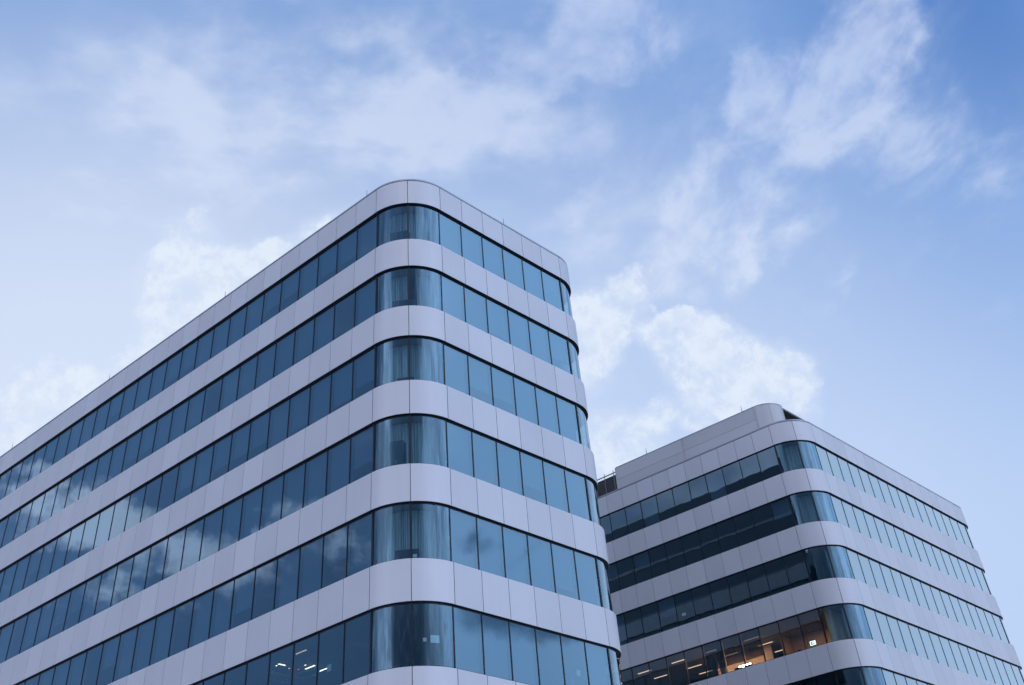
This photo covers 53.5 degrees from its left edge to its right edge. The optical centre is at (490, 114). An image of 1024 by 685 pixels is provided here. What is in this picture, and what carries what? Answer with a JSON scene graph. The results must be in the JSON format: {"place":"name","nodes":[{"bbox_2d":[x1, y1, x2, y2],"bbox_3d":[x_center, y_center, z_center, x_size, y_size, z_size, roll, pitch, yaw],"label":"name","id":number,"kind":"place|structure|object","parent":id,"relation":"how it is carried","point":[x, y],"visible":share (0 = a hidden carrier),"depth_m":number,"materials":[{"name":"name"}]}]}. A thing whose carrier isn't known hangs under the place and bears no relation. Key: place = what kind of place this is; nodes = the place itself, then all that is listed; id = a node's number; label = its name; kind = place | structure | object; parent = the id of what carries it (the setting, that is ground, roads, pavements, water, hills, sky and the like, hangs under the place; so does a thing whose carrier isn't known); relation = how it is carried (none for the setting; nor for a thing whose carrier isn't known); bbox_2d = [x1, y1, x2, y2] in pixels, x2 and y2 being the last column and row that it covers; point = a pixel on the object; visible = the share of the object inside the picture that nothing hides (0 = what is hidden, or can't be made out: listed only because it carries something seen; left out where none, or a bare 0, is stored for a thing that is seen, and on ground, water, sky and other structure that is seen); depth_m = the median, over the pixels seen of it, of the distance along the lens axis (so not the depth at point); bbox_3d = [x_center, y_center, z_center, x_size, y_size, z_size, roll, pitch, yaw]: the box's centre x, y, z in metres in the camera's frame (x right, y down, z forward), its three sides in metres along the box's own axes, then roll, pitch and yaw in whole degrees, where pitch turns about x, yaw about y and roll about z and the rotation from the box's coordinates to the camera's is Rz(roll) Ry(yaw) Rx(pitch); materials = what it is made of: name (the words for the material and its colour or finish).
{"place":"outdoors","nodes":[
{"label":"outdoors","id":0,"kind":"place"},
{"bbox_2d":[0,179,622,684],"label":"office building","id":1,"kind":"structure","parent":0,"point":[222,491],"depth_m":45.58,"materials":[{"name":"metal"}]},
{"bbox_2d":[130,617,155,673],"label":"window","id":2,"kind":"structure","parent":1,"relation":"in","point":[144,636],"depth_m":45.78,"materials":[{"name":"blue glass"}]},
{"bbox_2d":[144,537,167,588],"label":"window","id":3,"kind":"structure","parent":1,"relation":"in","point":[155,566],"depth_m":48.25,"materials":[{"name":"blue glass"}]},
{"bbox_2d":[148,607,174,665],"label":"window","id":4,"kind":"structure","parent":1,"relation":"in","point":[163,622],"depth_m":45.09,"materials":[{"name":"blue glass"}]},
{"bbox_2d":[161,527,185,580],"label":"window","id":5,"kind":"structure","parent":1,"relation":"in","point":[173,555],"depth_m":47.54,"materials":[{"name":"blue glass"}]},
{"bbox_2d":[168,598,193,656],"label":"window","id":6,"kind":"structure","parent":1,"relation":"in","point":[179,637],"depth_m":44.38,"materials":[{"name":"blue glass"}]},
{"bbox_2d":[173,454,195,502],"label":"window","id":7,"kind":"structure","parent":1,"relation":"in","point":[185,470],"depth_m":50.01,"materials":[{"name":"blue glass"}]},
{"bbox_2d":[180,517,203,570],"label":"window","id":8,"kind":"structure","parent":1,"relation":"in","point":[193,532],"depth_m":46.84,"materials":[{"name":"blue glass"}]},
{"bbox_2d":[187,588,213,648],"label":"window","id":9,"kind":"structure","parent":1,"relation":"in","point":[201,610],"depth_m":43.67,"materials":[{"name":"blue glass"}]},
{"bbox_2d":[191,443,213,492],"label":"window","id":10,"kind":"structure","parent":1,"relation":"in","point":[202,467],"depth_m":49.31,"materials":[{"name":"blue glass"}]},
{"bbox_2d":[198,506,222,561],"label":"window","id":11,"kind":"structure","parent":1,"relation":"in","point":[209,546],"depth_m":46.13,"materials":[{"name":"blue glass"}]},
{"bbox_2d":[209,432,231,482],"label":"window","id":12,"kind":"structure","parent":1,"relation":"in","point":[221,448],"depth_m":48.61,"materials":[{"name":"blue glass"}]},
{"bbox_2d":[208,579,233,638],"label":"window","id":13,"kind":"structure","parent":1,"relation":"in","point":[222,594],"depth_m":42.97,"materials":[{"name":"blue glass"}]},
{"bbox_2d":[218,365,239,411],"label":"window","id":14,"kind":"structure","parent":1,"relation":"in","point":[229,384],"depth_m":51.07,"materials":[{"name":"blue glass"}]},
{"bbox_2d":[218,495,242,550],"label":"window","id":15,"kind":"structure","parent":1,"relation":"in","point":[231,514],"depth_m":45.44,"materials":[{"name":"blue glass"}]},
{"bbox_2d":[223,662,246,684],"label":"window","id":16,"kind":"structure","parent":1,"relation":"in","point":[236,675],"depth_m":40.26,"materials":[{"name":"blue glass"}]},
{"bbox_2d":[227,421,250,472],"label":"window","id":17,"kind":"structure","parent":1,"relation":"in","point":[240,436],"depth_m":47.90,"materials":[{"name":"blue glass"}]},
{"bbox_2d":[229,568,254,629],"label":"window","id":18,"kind":"structure","parent":1,"relation":"in","point":[242,595],"depth_m":42.26,"materials":[{"name":"blue glass"}]},
{"bbox_2d":[236,353,257,400],"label":"window","id":19,"kind":"structure","parent":1,"relation":"in","point":[247,370],"depth_m":50.36,"materials":[{"name":"blue glass"}]},
{"bbox_2d":[238,484,262,540],"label":"window","id":20,"kind":"structure","parent":1,"relation":"in","point":[251,501],"depth_m":44.73,"materials":[{"name":"blue glass"}]},
{"bbox_2d":[245,653,269,684],"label":"window","id":21,"kind":"structure","parent":1,"relation":"in","point":[256,669],"depth_m":39.47,"materials":[{"name":"blue glass"}]},
{"bbox_2d":[246,409,269,461],"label":"window","id":22,"kind":"structure","parent":1,"relation":"in","point":[258,432],"depth_m":47.20,"materials":[{"name":"blue glass"}]},
{"bbox_2d":[250,558,276,620],"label":"window","id":23,"kind":"structure","parent":1,"relation":"in","point":[265,574],"depth_m":41.55,"materials":[{"name":"blue glass"}]},
{"bbox_2d":[254,342,275,389],"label":"window","id":24,"kind":"structure","parent":1,"relation":"in","point":[265,358],"depth_m":49.66,"materials":[{"name":"blue glass"}]},
{"bbox_2d":[261,280,281,324],"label":"window","id":25,"kind":"structure","parent":1,"relation":"in","point":[271,300],"depth_m":52.12,"materials":[{"name":"blue glass"}]},
{"bbox_2d":[259,473,283,529],"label":"window","id":26,"kind":"structure","parent":1,"relation":"in","point":[270,511],"depth_m":44.02,"materials":[{"name":"blue glass"}]},
{"bbox_2d":[266,397,289,449],"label":"window","id":27,"kind":"structure","parent":1,"relation":"in","point":[278,414],"depth_m":46.49,"materials":[{"name":"blue glass"}]},
{"bbox_2d":[267,643,292,684],"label":"window","id":28,"kind":"structure","parent":1,"relation":"in","point":[280,660],"depth_m":38.67,"materials":[{"name":"blue glass"}]},
{"bbox_2d":[273,329,294,377],"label":"window","id":29,"kind":"structure","parent":1,"relation":"in","point":[283,358],"depth_m":48.95,"materials":[{"name":"blue glass"}]},
{"bbox_2d":[273,547,299,609],"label":"window","id":30,"kind":"structure","parent":1,"relation":"in","point":[285,592],"depth_m":40.86,"materials":[{"name":"blue glass"}]},
{"bbox_2d":[279,267,299,312],"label":"window","id":31,"kind":"structure","parent":1,"relation":"in","point":[289,285],"depth_m":51.43,"materials":[{"name":"blue glass"}]},
{"bbox_2d":[280,461,304,518],"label":"window","id":32,"kind":"structure","parent":1,"relation":"in","point":[293,479],"depth_m":43.32,"materials":[{"name":"blue glass"}]},
{"bbox_2d":[286,385,309,438],"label":"window","id":33,"kind":"structure","parent":1,"relation":"in","point":[298,402],"depth_m":45.80,"materials":[{"name":"blue glass"}]},
{"bbox_2d":[292,317,313,365],"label":"window","id":34,"kind":"structure","parent":1,"relation":"in","point":[303,336],"depth_m":48.26,"materials":[{"name":"blue glass"}]},
{"bbox_2d":[291,633,317,684],"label":"window","id":35,"kind":"structure","parent":1,"relation":"in","point":[304,661],"depth_m":37.85,"materials":[{"name":"blue glass"}]},
{"bbox_2d":[297,255,317,300],"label":"window","id":36,"kind":"structure","parent":1,"relation":"in","point":[308,271],"depth_m":50.70,"materials":[{"name":"blue glass"}]},
{"bbox_2d":[296,535,322,599],"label":"window","id":37,"kind":"structure","parent":1,"relation":"in","point":[310,553],"depth_m":40.15,"materials":[{"name":"blue glass"}]},
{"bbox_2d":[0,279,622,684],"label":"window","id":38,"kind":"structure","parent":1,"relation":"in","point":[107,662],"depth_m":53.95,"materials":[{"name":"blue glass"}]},
{"bbox_2d":[302,449,326,507],"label":"window","id":39,"kind":"structure","parent":1,"relation":"in","point":[315,467],"depth_m":42.61,"materials":[{"name":"blue glass"}]},
{"bbox_2d":[307,372,330,426],"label":"window","id":40,"kind":"structure","parent":1,"relation":"in","point":[319,394],"depth_m":45.07,"materials":[{"name":"blue glass"}]},
{"bbox_2d":[312,304,333,352],"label":"window","id":41,"kind":"structure","parent":1,"relation":"in","point":[323,321],"depth_m":47.54,"materials":[{"name":"blue glass"}]},
{"bbox_2d":[316,242,336,287],"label":"window","id":42,"kind":"structure","parent":1,"relation":"in","point":[326,269],"depth_m":50.01,"materials":[{"name":"blue glass"}]},
{"bbox_2d":[316,622,343,684],"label":"window","id":43,"kind":"structure","parent":1,"relation":"in","point":[330,640],"depth_m":37.02,"materials":[{"name":"blue glass"}]},
{"bbox_2d":[320,524,346,588],"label":"window","id":44,"kind":"structure","parent":1,"relation":"in","point":[333,569],"depth_m":39.44,"materials":[{"name":"blue glass"}]},
{"bbox_2d":[325,437,349,495],"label":"window","id":45,"kind":"structure","parent":1,"relation":"in","point":[337,466],"depth_m":41.91,"materials":[{"name":"blue glass"}]},
{"bbox_2d":[329,359,352,413],"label":"window","id":46,"kind":"structure","parent":1,"relation":"in","point":[341,377],"depth_m":44.36,"materials":[{"name":"blue glass"}]},
{"bbox_2d":[333,290,354,339],"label":"window","id":47,"kind":"structure","parent":1,"relation":"in","point":[343,322],"depth_m":46.85,"materials":[{"name":"blue glass"}]},
{"bbox_2d":[336,228,356,273],"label":"window","id":48,"kind":"structure","parent":1,"relation":"in","point":[346,246],"depth_m":49.31,"materials":[{"name":"blue glass"}]},
{"bbox_2d":[342,611,369,683],"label":"window","id":49,"kind":"structure","parent":1,"relation":"in","point":[356,640],"depth_m":36.28,"materials":[{"name":"blue glass"}]},
{"bbox_2d":[345,511,376,577],"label":"window","id":50,"kind":"structure","parent":1,"relation":"in","point":[358,548],"depth_m":38.76,"materials":[{"name":"blue glass"}]},
{"bbox_2d":[349,424,377,483],"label":"window","id":51,"kind":"structure","parent":1,"relation":"in","point":[361,443],"depth_m":41.20,"materials":[{"name":"blue glass"}]},
{"bbox_2d":[351,346,378,401],"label":"window","id":52,"kind":"structure","parent":1,"relation":"in","point":[363,364],"depth_m":43.68,"materials":[{"name":"blue glass"}]},
{"bbox_2d":[354,277,379,326],"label":"window","id":53,"kind":"structure","parent":1,"relation":"in","point":[364,305],"depth_m":46.15,"materials":[{"name":"blue glass"}]},
{"bbox_2d":[356,214,380,260],"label":"window","id":54,"kind":"structure","parent":1,"relation":"in","point":[366,232],"depth_m":48.61,"materials":[{"name":"blue glass"}]},
{"bbox_2d":[369,602,409,673],"bbox_3d":[-3.552,18.390,35.694,1.591,2.115,0.244,-19,-45,15],"label":"window","id":55,"kind":"structure","parent":1,"relation":"in","point":[371,652],"depth_m":36.04,"materials":[{"name":"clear glass"}]},
{"bbox_2d":[372,415,408,471],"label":"window","id":56,"kind":"structure","parent":1,"relation":"in","point":[398,432],"depth_m":41.26,"materials":[{"name":"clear glass"}]},
{"bbox_2d":[371,502,409,565],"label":"window","id":57,"kind":"structure","parent":1,"relation":"in","point":[398,525],"depth_m":38.63,"materials":[{"name":"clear glass"}]},
{"bbox_2d":[374,337,407,387],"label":"window","id":58,"kind":"structure","parent":1,"relation":"in","point":[398,356],"depth_m":43.56,"materials":[{"name":"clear glass"}]},
{"bbox_2d":[376,204,406,247],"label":"window","id":59,"kind":"structure","parent":1,"relation":"in","point":[398,223],"depth_m":48.61,"materials":[{"name":"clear glass"}]},
{"bbox_2d":[375,267,407,313],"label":"window","id":60,"kind":"structure","parent":1,"relation":"in","point":[398,286],"depth_m":46.08,"materials":[{"name":"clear glass"}]},
{"bbox_2d":[407,204,437,239],"bbox_3d":[-3.260,5.574,48.055,1.587,2.615,0.783,10,-45,-16],"label":"window","id":61,"kind":"structure","parent":1,"relation":"in","point":[416,223],"depth_m":48.54,"materials":[{"name":"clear glass"}]},
{"bbox_2d":[408,267,439,306],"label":"window","id":62,"kind":"structure","parent":1,"relation":"in","point":[424,285],"depth_m":46.13,"materials":[{"name":"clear glass"}]},
{"bbox_2d":[408,336,442,380],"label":"window","id":63,"kind":"structure","parent":1,"relation":"in","point":[419,357],"depth_m":43.57,"materials":[{"name":"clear glass"}]},
{"bbox_2d":[409,414,445,464],"bbox_3d":[-2.581,13.420,40.665,1.591,2.615,0.741,12,-46,-18],"label":"window","id":64,"kind":"structure","parent":1,"relation":"in","point":[421,436],"depth_m":41.08,"materials":[{"name":"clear glass"}]},
{"bbox_2d":[410,502,448,560],"bbox_3d":[-2.348,16.050,38.217,1.588,2.615,0.775,11,-45,-16],"label":"window","id":65,"kind":"structure","parent":1,"relation":"in","point":[422,523],"depth_m":38.63,"materials":[{"name":"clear glass"}]},
{"bbox_2d":[436,211,461,255],"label":"window","id":66,"kind":"structure","parent":1,"relation":"in","point":[449,233],"depth_m":48.76,"materials":[{"name":"blue glass"}]},
{"bbox_2d":[438,273,464,321],"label":"window","id":67,"kind":"structure","parent":1,"relation":"in","point":[451,291],"depth_m":46.31,"materials":[{"name":"blue glass"}]},
{"bbox_2d":[440,342,468,394],"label":"window","id":68,"kind":"structure","parent":1,"relation":"in","point":[454,361],"depth_m":43.83,"materials":[{"name":"blue glass"}]},
{"bbox_2d":[443,420,473,476],"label":"window","id":69,"kind":"structure","parent":1,"relation":"in","point":[458,439],"depth_m":41.37,"materials":[{"name":"blue glass"}]},
{"bbox_2d":[446,507,478,569],"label":"window","id":70,"kind":"structure","parent":1,"relation":"in","point":[462,532],"depth_m":38.90,"materials":[{"name":"blue glass"}]},
{"bbox_2d":[449,605,484,674],"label":"window","id":71,"kind":"structure","parent":1,"relation":"in","point":[466,626],"depth_m":36.43,"materials":[{"name":"blue glass"}]},
{"bbox_2d":[460,223,482,267],"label":"window","id":72,"kind":"structure","parent":1,"relation":"in","point":[471,242],"depth_m":49.61,"materials":[{"name":"blue glass"}]},
{"bbox_2d":[463,285,487,332],"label":"window","id":73,"kind":"structure","parent":1,"relation":"in","point":[474,302],"depth_m":47.15,"materials":[{"name":"blue glass"}]},
{"bbox_2d":[467,353,492,404],"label":"window","id":74,"kind":"structure","parent":1,"relation":"in","point":[479,371],"depth_m":44.68,"materials":[{"name":"blue glass"}]},
{"bbox_2d":[471,430,498,486],"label":"window","id":75,"kind":"structure","parent":1,"relation":"in","point":[485,468],"depth_m":42.21,"materials":[{"name":"blue glass"}]},
{"bbox_2d":[476,516,504,577],"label":"window","id":76,"kind":"structure","parent":1,"relation":"in","point":[489,533],"depth_m":39.75,"materials":[{"name":"blue glass"}]},
{"bbox_2d":[481,235,503,278],"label":"window","id":77,"kind":"structure","parent":1,"relation":"in","point":[491,251],"depth_m":50.44,"materials":[{"name":"blue glass"}]},
{"bbox_2d":[481,613,512,680],"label":"window","id":78,"kind":"structure","parent":1,"relation":"in","point":[495,630],"depth_m":37.29,"materials":[{"name":"blue glass"}]},
{"bbox_2d":[486,297,509,343],"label":"window","id":79,"kind":"structure","parent":1,"relation":"in","point":[497,317],"depth_m":47.97,"materials":[{"name":"blue glass"}]},
{"bbox_2d":[490,365,515,415],"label":"window","id":80,"kind":"structure","parent":1,"relation":"in","point":[502,381],"depth_m":45.50,"materials":[{"name":"blue glass"}]},
{"bbox_2d":[496,440,522,495],"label":"window","id":81,"kind":"structure","parent":1,"relation":"in","point":[508,457],"depth_m":43.04,"materials":[{"name":"blue glass"}]},
{"bbox_2d":[502,247,524,289],"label":"window","id":82,"kind":"structure","parent":1,"relation":"in","point":[512,263],"depth_m":51.25,"materials":[{"name":"blue glass"}]},
{"bbox_2d":[502,525,530,584],"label":"window","id":83,"kind":"structure","parent":1,"relation":"in","point":[515,548],"depth_m":40.57,"materials":[{"name":"blue glass"}]},
{"bbox_2d":[507,308,530,353],"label":"window","id":84,"kind":"structure","parent":1,"relation":"in","point":[517,323],"depth_m":48.80,"materials":[{"name":"blue glass"}]},
{"bbox_2d":[508,620,538,684],"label":"window","id":85,"kind":"structure","parent":1,"relation":"in","point":[524,663],"depth_m":38.10,"materials":[{"name":"blue glass"}]},
{"bbox_2d":[513,375,537,424],"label":"window","id":86,"kind":"structure","parent":1,"relation":"in","point":[524,391],"depth_m":46.32,"materials":[{"name":"blue glass"}]},
{"bbox_2d":[521,258,543,300],"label":"window","id":87,"kind":"structure","parent":1,"relation":"in","point":[532,278],"depth_m":52.07,"materials":[{"name":"blue glass"}]},
{"bbox_2d":[519,449,545,503],"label":"window","id":88,"kind":"structure","parent":1,"relation":"in","point":[533,486],"depth_m":43.86,"materials":[{"name":"blue glass"}]},
{"bbox_2d":[528,318,551,363],"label":"window","id":89,"kind":"structure","parent":1,"relation":"in","point":[538,334],"depth_m":49.61,"materials":[{"name":"blue glass"}]},
{"bbox_2d":[526,533,554,592],"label":"window","id":90,"kind":"structure","parent":1,"relation":"in","point":[539,549],"depth_m":41.39,"materials":[{"name":"blue glass"}]},
{"bbox_2d":[534,385,559,434],"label":"window","id":91,"kind":"structure","parent":1,"relation":"in","point":[546,406],"depth_m":47.15,"materials":[{"name":"blue glass"}]},
{"bbox_2d":[535,627,564,684],"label":"window","id":92,"kind":"structure","parent":1,"relation":"in","point":[548,644],"depth_m":38.99,"materials":[{"name":"blue glass"}]},
{"bbox_2d":[541,269,562,310],"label":"window","id":93,"kind":"structure","parent":1,"relation":"in","point":[550,283],"depth_m":52.89,"materials":[{"name":"blue glass"}]},
{"bbox_2d":[542,459,568,512],"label":"window","id":94,"kind":"structure","parent":1,"relation":"in","point":[554,477],"depth_m":44.68,"materials":[{"name":"blue glass"}]},
{"bbox_2d":[548,329,570,373],"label":"window","id":95,"kind":"structure","parent":1,"relation":"in","point":[558,345],"depth_m":50.43,"materials":[{"name":"blue glass"}]},
{"bbox_2d":[550,542,578,599],"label":"window","id":96,"kind":"structure","parent":1,"relation":"in","point":[564,571],"depth_m":42.21,"materials":[{"name":"blue glass"}]},
{"bbox_2d":[555,395,579,442],"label":"window","id":97,"kind":"structure","parent":1,"relation":"in","point":[566,410],"depth_m":47.97,"materials":[{"name":"blue glass"}]},
{"bbox_2d":[560,634,588,684],"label":"window","id":98,"kind":"structure","parent":1,"relation":"in","point":[572,649],"depth_m":39.88,"materials":[{"name":"blue glass"}]},
{"bbox_2d":[564,468,589,520],"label":"window","id":99,"kind":"structure","parent":1,"relation":"in","point":[576,491],"depth_m":45.49,"materials":[{"name":"blue glass"}]},
{"bbox_2d":[573,550,600,606],"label":"window","id":100,"kind":"structure","parent":1,"relation":"in","point":[585,564],"depth_m":43.03,"materials":[{"name":"blue glass"}]},
{"bbox_2d":[584,641,611,684],"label":"window","id":101,"kind":"structure","parent":1,"relation":"in","point":[597,661],"depth_m":40.77,"materials":[{"name":"blue glass"}]},
{"bbox_2d":[389,440,405,465],"bbox_3d":[-3.687,13.835,40.078,0.600,1.900,0.345,-14,-44,9],"label":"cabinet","id":102,"kind":"object","parent":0,"point":[397,452],"visible":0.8,"depth_m":40.28,"materials":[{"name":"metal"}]},
{"bbox_2d":[0,0,1023,676],"label":"sky","id":103,"kind":"structure","parent":0,"point":[814,209],"materials":[{"name":"blue"}]},
{"bbox_2d":[589,403,1023,684],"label":"office building","id":104,"kind":"structure","parent":0,"point":[769,544],"depth_m":70.97,"materials":[{"name":"metal"}]},
{"bbox_2d":[602,562,619,595],"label":"window","id":105,"kind":"structure","parent":104,"relation":"in","point":[612,571],"depth_m":75.72,"materials":[{"name":"blue glass"}]},
{"bbox_2d":[609,508,627,539],"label":"window","id":106,"kind":"structure","parent":104,"relation":"in","point":[618,523],"depth_m":77.60,"materials":[{"name":"blue glass"}]},
{"bbox_2d":[616,556,635,589],"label":"window","id":107,"kind":"structure","parent":104,"relation":"in","point":[625,570],"depth_m":75.12,"materials":[{"name":"blue glass"}]},
{"bbox_2d":[623,607,643,642],"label":"window","id":108,"kind":"structure","parent":104,"relation":"in","point":[632,619],"depth_m":72.66,"materials":[{"name":"blue glass"}]},
{"bbox_2d":[624,502,643,533],"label":"window","id":109,"kind":"structure","parent":104,"relation":"in","point":[633,514],"depth_m":76.88,"materials":[{"name":"blue glass"}]},
{"bbox_2d":[631,662,650,684],"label":"window","id":110,"kind":"structure","parent":104,"relation":"in","point":[640,673],"depth_m":70.48,"materials":[{"name":"clear glass"}]},
{"bbox_2d":[632,550,651,583],"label":"window","id":111,"kind":"structure","parent":104,"relation":"in","point":[641,563],"depth_m":74.41,"materials":[{"name":"blue glass"}]},
{"bbox_2d":[640,495,659,527],"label":"window","id":112,"kind":"structure","parent":104,"relation":"in","point":[649,509],"depth_m":76.17,"materials":[{"name":"blue glass"}]},
{"bbox_2d":[640,602,660,637],"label":"window","id":113,"kind":"structure","parent":104,"relation":"in","point":[649,613],"depth_m":71.96,"materials":[{"name":"blue glass"}]},
{"bbox_2d":[648,544,668,577],"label":"window","id":114,"kind":"structure","parent":104,"relation":"in","point":[657,555],"depth_m":73.72,"materials":[{"name":"blue glass"}]},
{"bbox_2d":[648,657,669,684],"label":"window","id":115,"kind":"structure","parent":104,"relation":"in","point":[658,670],"depth_m":69.66,"materials":[{"name":"clear glass"}]},
{"bbox_2d":[655,489,675,521],"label":"window","id":116,"kind":"structure","parent":104,"relation":"in","point":[665,502],"depth_m":75.45,"materials":[{"name":"blue glass"}]},
{"bbox_2d":[656,596,678,631],"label":"window","id":117,"kind":"structure","parent":104,"relation":"in","point":[666,609],"depth_m":71.23,"materials":[{"name":"blue glass"}]},
{"bbox_2d":[664,537,685,571],"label":"window","id":118,"kind":"structure","parent":104,"relation":"in","point":[673,549],"depth_m":72.98,"materials":[{"name":"blue glass"}]},
{"bbox_2d":[665,651,688,684],"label":"window","id":119,"kind":"structure","parent":104,"relation":"in","point":[677,673],"depth_m":68.83,"materials":[{"name":"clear glass"}]},
{"bbox_2d":[671,482,692,514],"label":"window","id":120,"kind":"structure","parent":104,"relation":"in","point":[681,493],"depth_m":74.73,"materials":[{"name":"blue glass"}]},
{"bbox_2d":[673,590,695,625],"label":"window","id":121,"kind":"structure","parent":104,"relation":"in","point":[683,602],"depth_m":70.53,"materials":[{"name":"blue glass"}]},
{"bbox_2d":[681,531,702,565],"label":"window","id":122,"kind":"structure","parent":104,"relation":"in","point":[691,546],"depth_m":72.27,"materials":[{"name":"blue glass"}]},
{"bbox_2d":[683,646,706,683],"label":"window","id":123,"kind":"structure","parent":104,"relation":"in","point":[693,657],"depth_m":68.06,"materials":[{"name":"clear glass"}]},
{"bbox_2d":[688,475,709,508],"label":"window","id":124,"kind":"structure","parent":104,"relation":"in","point":[698,490],"depth_m":74.03,"materials":[{"name":"blue glass"}]},
{"bbox_2d":[690,583,713,620],"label":"window","id":125,"kind":"structure","parent":104,"relation":"in","point":[701,598],"depth_m":69.81,"materials":[{"name":"blue glass"}]},
{"bbox_2d":[698,524,720,559],"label":"window","id":126,"kind":"structure","parent":104,"relation":"in","point":[708,538],"depth_m":71.56,"materials":[{"name":"blue glass"}]},
{"bbox_2d":[701,640,725,678],"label":"window","id":127,"kind":"structure","parent":104,"relation":"in","point":[712,652],"depth_m":67.35,"materials":[{"name":"clear glass"}]},
{"bbox_2d":[704,468,726,501],"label":"window","id":128,"kind":"structure","parent":104,"relation":"in","point":[715,484],"depth_m":73.32,"materials":[{"name":"blue glass"}]},
{"bbox_2d":[708,577,732,613],"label":"window","id":129,"kind":"structure","parent":104,"relation":"in","point":[719,591],"depth_m":69.10,"materials":[{"name":"blue glass"}]},
{"bbox_2d":[715,518,738,552],"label":"window","id":130,"kind":"structure","parent":104,"relation":"in","point":[726,533],"depth_m":70.86,"materials":[{"name":"blue glass"}]},
{"bbox_2d":[719,634,744,672],"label":"window","id":131,"kind":"structure","parent":104,"relation":"in","point":[732,654],"depth_m":66.65,"materials":[{"name":"clear glass"}]},
{"bbox_2d":[721,461,744,494],"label":"window","id":132,"kind":"structure","parent":104,"relation":"in","point":[733,480],"depth_m":72.61,"materials":[{"name":"blue glass"}]},
{"bbox_2d":[726,571,750,607],"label":"window","id":133,"kind":"structure","parent":104,"relation":"in","point":[737,582],"depth_m":68.40,"materials":[{"name":"blue glass"}]},
{"bbox_2d":[732,511,756,546],"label":"window","id":134,"kind":"structure","parent":104,"relation":"in","point":[743,523],"depth_m":70.14,"materials":[{"name":"blue glass"}]},
{"bbox_2d":[738,453,762,487],"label":"window","id":135,"kind":"structure","parent":104,"relation":"in","point":[749,466],"depth_m":71.90,"materials":[{"name":"blue glass"}]},
{"bbox_2d":[738,628,764,667],"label":"window","id":136,"kind":"structure","parent":104,"relation":"in","point":[750,643],"depth_m":65.94,"materials":[{"name":"clear glass"}]},
{"bbox_2d":[744,564,770,601],"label":"window","id":137,"kind":"structure","parent":104,"relation":"in","point":[758,587],"depth_m":67.68,"materials":[{"name":"blue glass"}]},
{"bbox_2d":[750,503,775,539],"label":"window","id":138,"kind":"structure","parent":104,"relation":"in","point":[762,519],"depth_m":69.44,"materials":[{"name":"blue glass"}]},
{"bbox_2d":[756,446,780,480],"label":"window","id":139,"kind":"structure","parent":104,"relation":"in","point":[767,459],"depth_m":71.17,"materials":[{"name":"blue glass"}]},
{"bbox_2d":[757,621,784,661],"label":"window","id":140,"kind":"structure","parent":104,"relation":"in","point":[769,634],"depth_m":65.22,"materials":[{"name":"clear glass"}]},
{"bbox_2d":[763,557,789,594],"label":"window","id":141,"kind":"structure","parent":104,"relation":"in","point":[775,571],"depth_m":66.97,"materials":[{"name":"blue glass"}]},
{"bbox_2d":[769,496,794,532],"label":"window","id":142,"kind":"structure","parent":104,"relation":"in","point":[780,509],"depth_m":68.73,"materials":[{"name":"blue glass"}]},
{"bbox_2d":[774,441,803,472],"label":"window","id":143,"kind":"structure","parent":104,"relation":"in","point":[790,451],"depth_m":71.02,"materials":[{"name":"blue glass"}]},
{"bbox_2d":[777,615,805,655],"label":"window","id":144,"kind":"structure","parent":104,"relation":"in","point":[789,628],"depth_m":64.50,"materials":[{"name":"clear glass"}]},
{"bbox_2d":[782,550,809,588],"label":"window","id":145,"kind":"structure","parent":104,"relation":"in","point":[794,563],"depth_m":66.26,"materials":[{"name":"blue glass"}]},
{"bbox_2d":[787,491,815,525],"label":"window","id":146,"kind":"structure","parent":104,"relation":"in","point":[805,504],"depth_m":68.55,"materials":[{"name":"blue glass"}]},
{"bbox_2d":[797,609,825,648],"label":"window","id":147,"kind":"structure","parent":104,"relation":"in","point":[809,621],"depth_m":63.79,"materials":[{"name":"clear glass"}]},
{"bbox_2d":[809,491,828,520],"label":"window","id":148,"kind":"structure","parent":104,"relation":"in","point":[815,501],"depth_m":68.50,"materials":[{"name":"blue glass"}]},
{"bbox_2d":[824,545,845,577],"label":"window","id":149,"kind":"structure","parent":104,"relation":"in","point":[830,555],"depth_m":66.02,"materials":[{"name":"blue glass"}]},
{"bbox_2d":[840,603,865,638],"bbox_3d":[22.814,31.933,63.261,1.550,2.569,0.742,6,-44,-12],"label":"window","id":150,"kind":"structure","parent":104,"relation":"in","point":[847,616],"depth_m":63.53,"materials":[{"name":"blue glass"}]},
{"bbox_2d":[787,444,1023,684],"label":"window","id":151,"kind":"structure","parent":104,"relation":"in","point":[881,627],"depth_m":72.72,"materials":[{"name":"blue glass"}]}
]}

